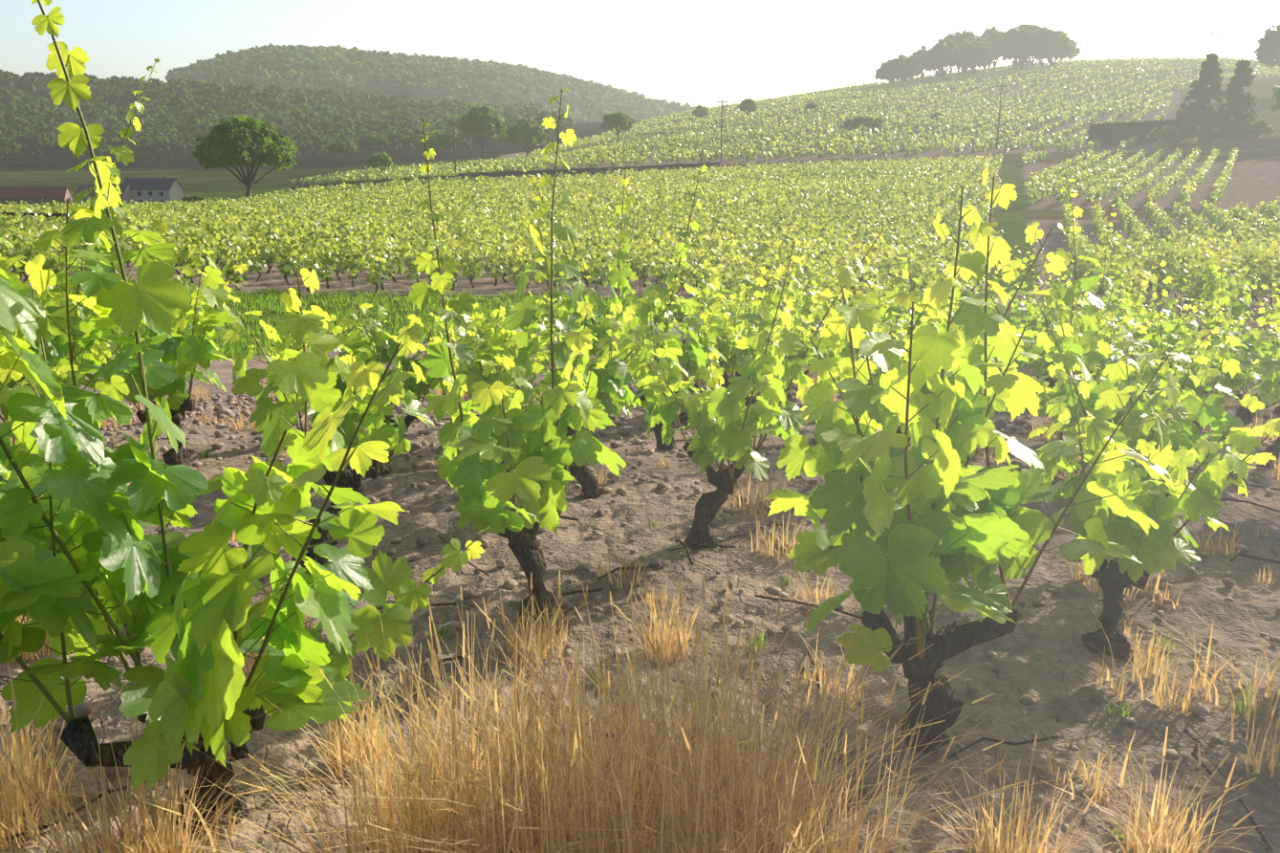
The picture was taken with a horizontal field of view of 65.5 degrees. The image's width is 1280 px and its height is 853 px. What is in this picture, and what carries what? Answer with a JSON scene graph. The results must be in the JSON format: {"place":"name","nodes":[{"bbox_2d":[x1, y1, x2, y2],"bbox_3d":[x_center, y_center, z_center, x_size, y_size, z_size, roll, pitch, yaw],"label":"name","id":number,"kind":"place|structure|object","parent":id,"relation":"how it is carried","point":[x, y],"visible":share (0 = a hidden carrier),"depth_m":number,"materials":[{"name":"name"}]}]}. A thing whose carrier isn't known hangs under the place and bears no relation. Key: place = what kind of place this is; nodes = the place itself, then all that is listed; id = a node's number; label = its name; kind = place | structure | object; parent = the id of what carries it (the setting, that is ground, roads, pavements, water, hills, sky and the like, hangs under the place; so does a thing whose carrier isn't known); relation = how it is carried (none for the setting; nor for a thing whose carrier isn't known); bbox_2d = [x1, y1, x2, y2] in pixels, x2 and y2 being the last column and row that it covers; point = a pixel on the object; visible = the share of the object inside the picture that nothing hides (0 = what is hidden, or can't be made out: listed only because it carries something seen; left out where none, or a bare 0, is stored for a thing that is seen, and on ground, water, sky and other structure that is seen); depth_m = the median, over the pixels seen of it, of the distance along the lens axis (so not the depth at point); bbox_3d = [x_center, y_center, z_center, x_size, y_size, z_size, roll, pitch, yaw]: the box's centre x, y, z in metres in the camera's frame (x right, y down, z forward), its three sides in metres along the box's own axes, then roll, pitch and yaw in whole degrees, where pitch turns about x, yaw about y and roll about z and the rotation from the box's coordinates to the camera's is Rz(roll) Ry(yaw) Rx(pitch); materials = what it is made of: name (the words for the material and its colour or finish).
{"place":"outdoors","nodes":[
{"label":"outdoors","id":0,"kind":"place"},
{"bbox_2d":[0,0,1279,791],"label":"vine leaves","id":1,"kind":"object","parent":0,"point":[198,688],"visible":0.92,"depth_m":2.32,"materials":[{"name":"green plant"}]},
{"bbox_2d":[0,60,1279,852],"bbox_3d":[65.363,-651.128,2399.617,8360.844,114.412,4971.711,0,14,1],"label":"ground","id":2,"kind":"structure","parent":0,"point":[1044,660],"depth_m":3.54,"materials":[{"name":"brown soil"}]},
{"bbox_2d":[0,176,183,205],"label":"farm buildings","id":3,"kind":"structure","parent":2,"relation":"on","point":[155,189],"depth_m":125.76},
{"bbox_2d":[27,284,700,365],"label":"grass strip blades","id":4,"kind":"object","parent":2,"relation":"on","point":[261,302],"visible":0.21,"depth_m":21.54,"materials":[{"name":"green plant"}]},
{"bbox_2d":[0,152,1003,325],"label":"vineyard block","id":5,"kind":"structure","parent":2,"relation":"on","point":[347,223],"depth_m":46.61,"materials":[{"name":"green plant"}]},
{"bbox_2d":[0,569,1262,852],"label":"dry grass tufts","id":6,"kind":"object","parent":2,"relation":"on","point":[585,813],"visible":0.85,"depth_m":2.07,"materials":[{"name":"beige plant"}]},
{"bbox_2d":[0,0,1279,736],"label":"vine shoots","id":7,"kind":"object","parent":2,"relation":"on","point":[281,599],"visible":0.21,"depth_m":2.54,"materials":[{"name":"green plant"}]},
{"bbox_2d":[0,376,1279,852],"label":"ground stones","id":8,"kind":"object","parent":2,"relation":"on","point":[1095,698],"visible":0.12,"depth_m":4.36,"materials":[{"name":"stone"}]},
{"bbox_2d":[0,403,1279,852],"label":"fallen twigs","id":9,"kind":"object","parent":2,"relation":"on","point":[1208,770],"visible":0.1,"depth_m":3.57,"materials":[{"name":"brown wood"}]},
{"bbox_2d":[0,137,1279,224],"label":"stone walls","id":10,"kind":"structure","parent":2,"relation":"on","point":[1253,142],"depth_m":149.09,"materials":[{"name":"grey stone"}]},
{"bbox_2d":[0,22,1279,202],"bbox_3d":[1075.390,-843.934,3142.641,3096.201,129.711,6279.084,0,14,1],"label":"trees","id":11,"kind":"object","parent":2,"relation":"on","point":[249,105],"materials":[{"name":"green plant"}]},
{"bbox_2d":[6,359,1279,852],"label":"dry grass tufts","id":12,"kind":"object","parent":2,"relation":"on","point":[1144,667],"visible":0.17,"depth_m":3.01,"materials":[{"name":"beige plant"}]},
{"bbox_2d":[14,328,1279,833],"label":"vine trunks","id":13,"kind":"object","parent":2,"relation":"on","point":[949,640],"visible":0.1,"depth_m":2.64,"materials":[{"name":"brown wood"}]},
{"bbox_2d":[24,149,1279,434],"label":"vine leaves","id":14,"kind":"object","parent":2,"relation":"on","point":[178,348],"visible":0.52,"depth_m":6.49,"materials":[{"name":"green plant"}]},
{"bbox_2d":[54,390,1279,838],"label":"green weeds","id":15,"kind":"object","parent":2,"relation":"on","point":[1240,706],"visible":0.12,"depth_m":2.90,"materials":[{"name":"green plant"}]},
{"bbox_2d":[683,274,694,344],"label":"vine stakes","id":16,"kind":"object","parent":2,"relation":"on","point":[684,312],"visible":0.19,"depth_m":16.48,"materials":[{"name":"brown wood"}]},
{"bbox_2d":[453,34,1214,172],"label":"poles","id":17,"kind":"object","parent":2,"relation":"on","point":[725,114],"visible":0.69,"depth_m":160.86,"materials":[{"name":"brown wood"}]},
{"bbox_2d":[448,32,1217,124],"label":"pole fittings","id":18,"kind":"object","parent":17,"relation":"attached to","point":[726,100],"visible":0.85,"depth_m":220.72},
{"bbox_2d":[789,56,1279,96],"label":"distant vineyard","id":19,"kind":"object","parent":2,"relation":"on","point":[1108,65],"depth_m":332.40,"materials":[{"name":"green plant"}]},
{"bbox_2d":[1020,145,1238,205],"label":"vineyard","id":20,"kind":"object","parent":2,"relation":"on","point":[1092,179],"visible":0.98,"depth_m":92.44,"materials":[{"name":"green plant"}]},
{"bbox_2d":[1088,123,1179,146],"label":"hedge","id":21,"kind":"object","parent":2,"relation":"on","point":[1139,142],"visible":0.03,"depth_m":144.38,"materials":[{"name":"green plant"}]},
{"bbox_2d":[1062,195,1279,316],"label":"vineyard","id":22,"kind":"object","parent":2,"relation":"on","point":[1241,253],"depth_m":31.04,"materials":[{"name":"green plant"}]},
{"bbox_2d":[0,0,1279,107],"label":"sky","id":23,"kind":"structure","parent":0,"point":[695,53],"materials":[{"name":"white"}]},
{"bbox_2d":[287,79,1172,185],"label":"hillside vineyard","id":24,"kind":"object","parent":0,"point":[575,155],"depth_m":217.82,"materials":[{"name":"green plant"}]}
]}

